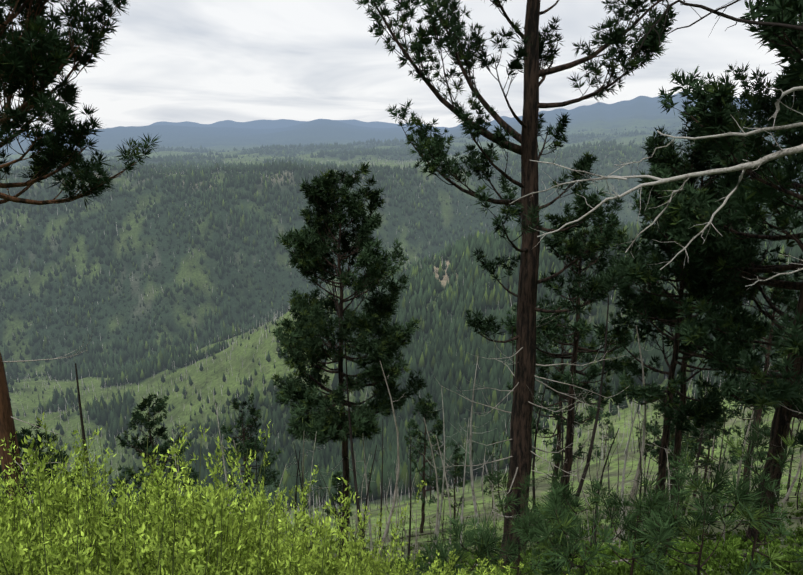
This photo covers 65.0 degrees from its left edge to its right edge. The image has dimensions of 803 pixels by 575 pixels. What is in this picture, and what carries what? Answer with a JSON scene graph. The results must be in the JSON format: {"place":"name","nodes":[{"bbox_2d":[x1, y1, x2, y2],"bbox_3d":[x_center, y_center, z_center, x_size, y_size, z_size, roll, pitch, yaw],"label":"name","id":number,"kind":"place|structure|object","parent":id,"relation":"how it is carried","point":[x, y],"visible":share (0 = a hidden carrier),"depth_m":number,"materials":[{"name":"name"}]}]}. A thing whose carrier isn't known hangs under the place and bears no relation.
{"place":"outdoors","nodes":[
{"label":"outdoors","id":0,"kind":"place"},
{"bbox_2d":[0,91,802,574],"bbox_3d":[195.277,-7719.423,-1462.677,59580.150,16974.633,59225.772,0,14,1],"label":"mountainous terrain","id":1,"kind":"structure","parent":0,"point":[640,113],"depth_m":897.60,"materials":[{"name":"green plant"}]},
{"bbox_2d":[0,449,50,498],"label":"pine tree","id":2,"kind":"object","parent":1,"relation":"on","point":[22,467],"visible":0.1,"depth_m":45.32,"materials":[{"name":"green plant"}]},
{"bbox_2d":[3,420,72,506],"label":"pine tree","id":3,"kind":"object","parent":1,"relation":"on","point":[26,431],"visible":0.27,"depth_m":39.86,"materials":[{"name":"green plant"}]},
{"bbox_2d":[25,456,83,524],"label":"pine tree","id":4,"kind":"object","parent":1,"relation":"on","point":[48,465],"visible":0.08,"depth_m":35.39,"materials":[{"name":"green plant"}]},
{"bbox_2d":[0,0,161,521],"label":"pine tree","id":5,"kind":"object","parent":1,"relation":"on","point":[23,62],"visible":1,"depth_m":10.33,"materials":[{"name":"green plant"}]},
{"bbox_2d":[75,363,93,499],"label":"dead tree trunk","id":6,"kind":"object","parent":1,"relation":"on","point":[82,424],"visible":0.44,"depth_m":26.54,"materials":[{"name":"grey wood"}]},
{"bbox_2d":[109,484,134,524],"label":"pine tree","id":7,"kind":"object","parent":1,"relation":"on","point":[111,494],"visible":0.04,"depth_m":67.54,"materials":[{"name":"green plant"}]},
{"bbox_2d":[135,440,172,510],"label":"pine tree","id":8,"kind":"object","parent":1,"relation":"on","point":[140,469],"visible":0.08,"depth_m":72.67,"materials":[{"name":"green plant"}]},
{"bbox_2d":[114,393,198,514],"bbox_3d":[-14.734,12.463,38.401,4.733,12.624,5.777,0,14,1],"label":"pine tree","id":9,"kind":"object","parent":1,"relation":"on","point":[159,406],"visible":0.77,"depth_m":37.21,"materials":[{"name":"green plant"}]},
{"bbox_2d":[217,393,281,501],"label":"pine tree","id":10,"kind":"object","parent":1,"relation":"on","point":[246,444],"visible":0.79,"depth_m":50.09,"materials":[{"name":"green plant"}]},
{"bbox_2d":[0,412,567,574],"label":"weedy shrub","id":11,"kind":"object","parent":1,"relation":"on","point":[41,540],"visible":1,"depth_m":2.59,"materials":[{"name":"green plant"}]},
{"bbox_2d":[314,484,324,506],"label":"pine tree","id":12,"kind":"object","parent":1,"relation":"on","point":[319,493],"visible":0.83,"depth_m":260.47,"materials":[{"name":"green plant"}]},
{"bbox_2d":[324,470,354,531],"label":"pine tree","id":13,"kind":"object","parent":1,"relation":"on","point":[334,479],"visible":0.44,"depth_m":55.59,"materials":[{"name":"green plant"}]},
{"bbox_2d":[270,162,427,560],"bbox_3d":[-2.189,4.216,24.802,6.286,17.812,6.939,0,14,1],"label":"pine tree","id":14,"kind":"object","parent":1,"relation":"on","point":[310,256],"visible":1,"depth_m":23.50,"materials":[{"name":"green plant"}]},
{"bbox_2d":[0,121,802,529],"bbox_3d":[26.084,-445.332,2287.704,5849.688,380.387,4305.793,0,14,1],"label":"forest trees","id":15,"kind":"object","parent":1,"relation":"on","point":[440,347],"visible":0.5,"depth_m":591.08,"materials":[{"name":"green plant"}]},
{"bbox_2d":[0,142,802,524],"bbox_3d":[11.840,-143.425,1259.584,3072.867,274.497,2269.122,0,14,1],"label":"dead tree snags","id":16,"kind":"object","parent":1,"relation":"on","point":[264,334],"visible":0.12,"depth_m":534.19,"materials":[{"name":"grey wood"}]},
{"bbox_2d":[23,295,802,571],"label":"dead tree trunks","id":17,"kind":"object","parent":1,"relation":"on","point":[640,467],"visible":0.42,"depth_m":20.13,"materials":[{"name":"grey wood"}]},
{"bbox_2d":[404,393,453,532],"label":"pine tree","id":18,"kind":"object","parent":1,"relation":"on","point":[422,407],"visible":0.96,"depth_m":59.49,"materials":[{"name":"green plant"}]},
{"bbox_2d":[421,456,438,497],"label":"pine tree","id":19,"kind":"object","parent":1,"relation":"on","point":[430,465],"visible":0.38,"depth_m":166.50,"materials":[{"name":"green plant"}]},
{"bbox_2d":[399,534,471,574],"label":"pine sapling","id":20,"kind":"object","parent":1,"relation":"on","point":[455,565],"visible":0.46,"depth_m":9.96,"materials":[{"name":"green plant"}]},
{"bbox_2d":[164,354,731,563],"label":"dead tree trunks","id":21,"kind":"object","parent":1,"relation":"on","point":[473,492],"visible":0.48,"depth_m":22.42,"materials":[{"name":"grey wood"}]},
{"bbox_2d":[438,443,470,525],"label":"pine tree","id":22,"kind":"object","parent":1,"relation":"on","point":[458,471],"visible":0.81,"depth_m":66.43,"materials":[{"name":"green plant"}]},
{"bbox_2d":[412,510,509,574],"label":"pine sapling","id":23,"kind":"object","parent":1,"relation":"on","point":[484,544],"visible":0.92,"depth_m":6.87,"materials":[{"name":"green plant"}]},
{"bbox_2d":[483,471,500,513],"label":"pine tree","id":24,"kind":"object","parent":1,"relation":"on","point":[486,488],"visible":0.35,"depth_m":91.35,"materials":[{"name":"green plant"}]},
{"bbox_2d":[485,440,498,475],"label":"pine tree","id":25,"kind":"object","parent":1,"relation":"on","point":[490,452],"visible":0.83,"depth_m":222.13,"materials":[{"name":"green plant"}]},
{"bbox_2d":[460,467,555,574],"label":"pine sapling","id":26,"kind":"object","parent":1,"relation":"on","point":[521,531],"visible":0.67,"depth_m":8.29,"materials":[{"name":"green plant"}]},
{"bbox_2d":[353,0,678,568],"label":"tall pine tree","id":27,"kind":"object","parent":1,"relation":"on","point":[529,55],"visible":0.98,"depth_m":12.17,"materials":[{"name":"green plant"}]},
{"bbox_2d":[511,490,569,569],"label":"pine sapling","id":28,"kind":"object","parent":1,"relation":"on","point":[528,512],"visible":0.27,"depth_m":12.03,"materials":[{"name":"green plant"}]},
{"bbox_2d":[286,465,802,574],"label":"ground weeds","id":29,"kind":"object","parent":1,"relation":"on","point":[731,538],"visible":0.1,"depth_m":18.35,"materials":[{"name":"green plant"}]},
{"bbox_2d":[507,473,603,574],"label":"pine sapling","id":30,"kind":"object","parent":1,"relation":"on","point":[569,498],"visible":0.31,"depth_m":9.60,"materials":[{"name":"green plant"}]},
{"bbox_2d":[506,288,611,522],"bbox_3d":[9.466,7.843,37.084,5.455,16.038,5.064,-9,16,-32],"label":"pine tree","id":31,"kind":"object","parent":1,"relation":"on","point":[560,369],"visible":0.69,"depth_m":36.70,"materials":[{"name":"green plant"}]},
{"bbox_2d":[336,475,802,574],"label":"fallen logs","id":32,"kind":"object","parent":1,"relation":"on","point":[616,561],"visible":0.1,"depth_m":18.81,"materials":[{"name":"wood"}]},
{"bbox_2d":[500,201,650,518],"bbox_3d":[5.998,3.492,22.280,5.549,12.869,4.644,0,14,1],"label":"pine tree","id":33,"kind":"object","parent":1,"relation":"on","point":[577,327],"visible":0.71,"depth_m":21.76,"materials":[{"name":"green plant"}]},
{"bbox_2d":[386,508,802,574],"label":"shrubs","id":34,"kind":"object","parent":1,"relation":"on","point":[713,564],"visible":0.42,"depth_m":10.29,"materials":[{"name":"green plant"}]},
{"bbox_2d":[527,459,685,574],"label":"pine sapling","id":35,"kind":"object","parent":1,"relation":"on","point":[562,541],"visible":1,"depth_m":5.79,"materials":[{"name":"green plant"}]},
{"bbox_2d":[599,419,615,459],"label":"pine tree","id":36,"kind":"object","parent":1,"relation":"on","point":[608,428],"visible":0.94,"depth_m":190.23,"materials":[{"name":"green plant"}]},
{"bbox_2d":[583,473,696,574],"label":"pine sapling","id":37,"kind":"object","parent":1,"relation":"on","point":[627,520],"visible":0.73,"depth_m":6.91,"materials":[{"name":"green plant"}]},
{"bbox_2d":[635,419,645,439],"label":"pine tree","id":38,"kind":"object","parent":1,"relation":"on","point":[639,429],"visible":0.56,"depth_m":207.50,"materials":[{"name":"green plant"}]},
{"bbox_2d":[639,428,652,460],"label":"pine tree","id":39,"kind":"object","parent":1,"relation":"on","point":[647,438],"visible":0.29,"depth_m":177.10,"materials":[{"name":"green plant"}]},
{"bbox_2d":[650,412,661,441],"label":"pine tree","id":40,"kind":"object","parent":1,"relation":"on","point":[655,413],"visible":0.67,"depth_m":199.76,"materials":[{"name":"green plant"}]},
{"bbox_2d":[639,388,688,498],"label":"pine tree","id":41,"kind":"object","parent":1,"relation":"on","point":[656,432],"visible":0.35,"depth_m":38.23,"materials":[{"name":"green plant"}]},
{"bbox_2d":[621,447,709,564],"bbox_3d":[4.303,3.827,10.105,1.439,2.675,1.459,-10,17,-36],"label":"pine sapling","id":42,"kind":"object","parent":1,"relation":"on","point":[681,498],"visible":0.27,"depth_m":9.94,"materials":[{"name":"green plant"}]},
{"bbox_2d":[655,422,685,496],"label":"pine tree","id":43,"kind":"object","parent":1,"relation":"on","point":[667,453],"visible":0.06,"depth_m":60.79,"materials":[{"name":"green plant"}]},
{"bbox_2d":[591,109,769,530],"bbox_3d":[7.841,1.620,18.464,4.312,13.312,5.620,0,14,1],"label":"pine tree","id":44,"kind":"object","parent":1,"relation":"on","point":[667,156],"visible":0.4,"depth_m":17.17,"materials":[{"name":"green plant"}]},
{"bbox_2d":[674,397,699,487],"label":"pine tree","id":45,"kind":"object","parent":1,"relation":"on","point":[687,428],"visible":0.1,"depth_m":72.83,"materials":[{"name":"green plant"}]},
{"bbox_2d":[683,385,719,496],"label":"pine tree","id":46,"kind":"object","parent":1,"relation":"on","point":[702,452],"visible":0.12,"depth_m":59.13,"materials":[{"name":"green plant"}]},
{"bbox_2d":[634,97,774,504],"bbox_3d":[9.081,1.389,19.620,4.224,14.302,5.485,7,15,26],"label":"pine tree","id":47,"kind":"object","parent":1,"relation":"on","point":[669,311],"visible":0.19,"depth_m":18.53,"materials":[{"name":"green plant"}]},
{"bbox_2d":[680,400,737,506],"bbox_3d":[18.086,10.201,37.641,3.285,7.527,2.844,4,14,15],"label":"pine tree","id":48,"kind":"object","parent":1,"relation":"on","point":[692,445],"visible":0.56,"depth_m":36.91,"materials":[{"name":"green plant"}]},
{"bbox_2d":[631,456,788,574],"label":"pine sapling","id":49,"kind":"object","parent":1,"relation":"on","point":[740,494],"visible":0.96,"depth_m":6.31,"materials":[{"name":"green plant"}]},
{"bbox_2d":[703,397,728,477],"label":"pine tree","id":50,"kind":"object","parent":1,"relation":"on","point":[715,447],"visible":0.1,"depth_m":93.33,"materials":[{"name":"green plant"}]},
{"bbox_2d":[631,0,802,541],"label":"pine tree","id":51,"kind":"object","parent":1,"relation":"on","point":[735,255],"visible":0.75,"depth_m":14.71,"materials":[{"name":"green plant"}]},
{"bbox_2d":[667,0,802,413],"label":"pine tree","id":52,"kind":"object","parent":1,"relation":"on","point":[714,121],"visible":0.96,"depth_m":10.34,"materials":[{"name":"green plant"}]},
{"bbox_2d":[728,407,770,475],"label":"pine tree","id":53,"kind":"object","parent":1,"relation":"on","point":[748,436],"visible":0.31,"depth_m":51.92,"materials":[{"name":"green plant"}]},
{"bbox_2d":[716,416,802,573],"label":"pine sapling","id":54,"kind":"object","parent":1,"relation":"on","point":[765,480],"visible":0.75,"depth_m":7.56,"materials":[{"name":"green plant"}]},
{"bbox_2d":[724,263,802,504],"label":"pine tree","id":55,"kind":"object","parent":1,"relation":"on","point":[763,348],"visible":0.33,"depth_m":33.37,"materials":[{"name":"green plant"}]},
{"bbox_2d":[0,0,802,130],"label":"sky","id":56,"kind":"structure","parent":0,"point":[198,61],"materials":[{"name":"white"}]},
{"bbox_2d":[510,0,802,288],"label":"bare branches","id":57,"kind":"object","parent":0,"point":[771,156],"visible":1,"depth_m":4.79,"materials":[{"name":"grey wood"}]}
]}

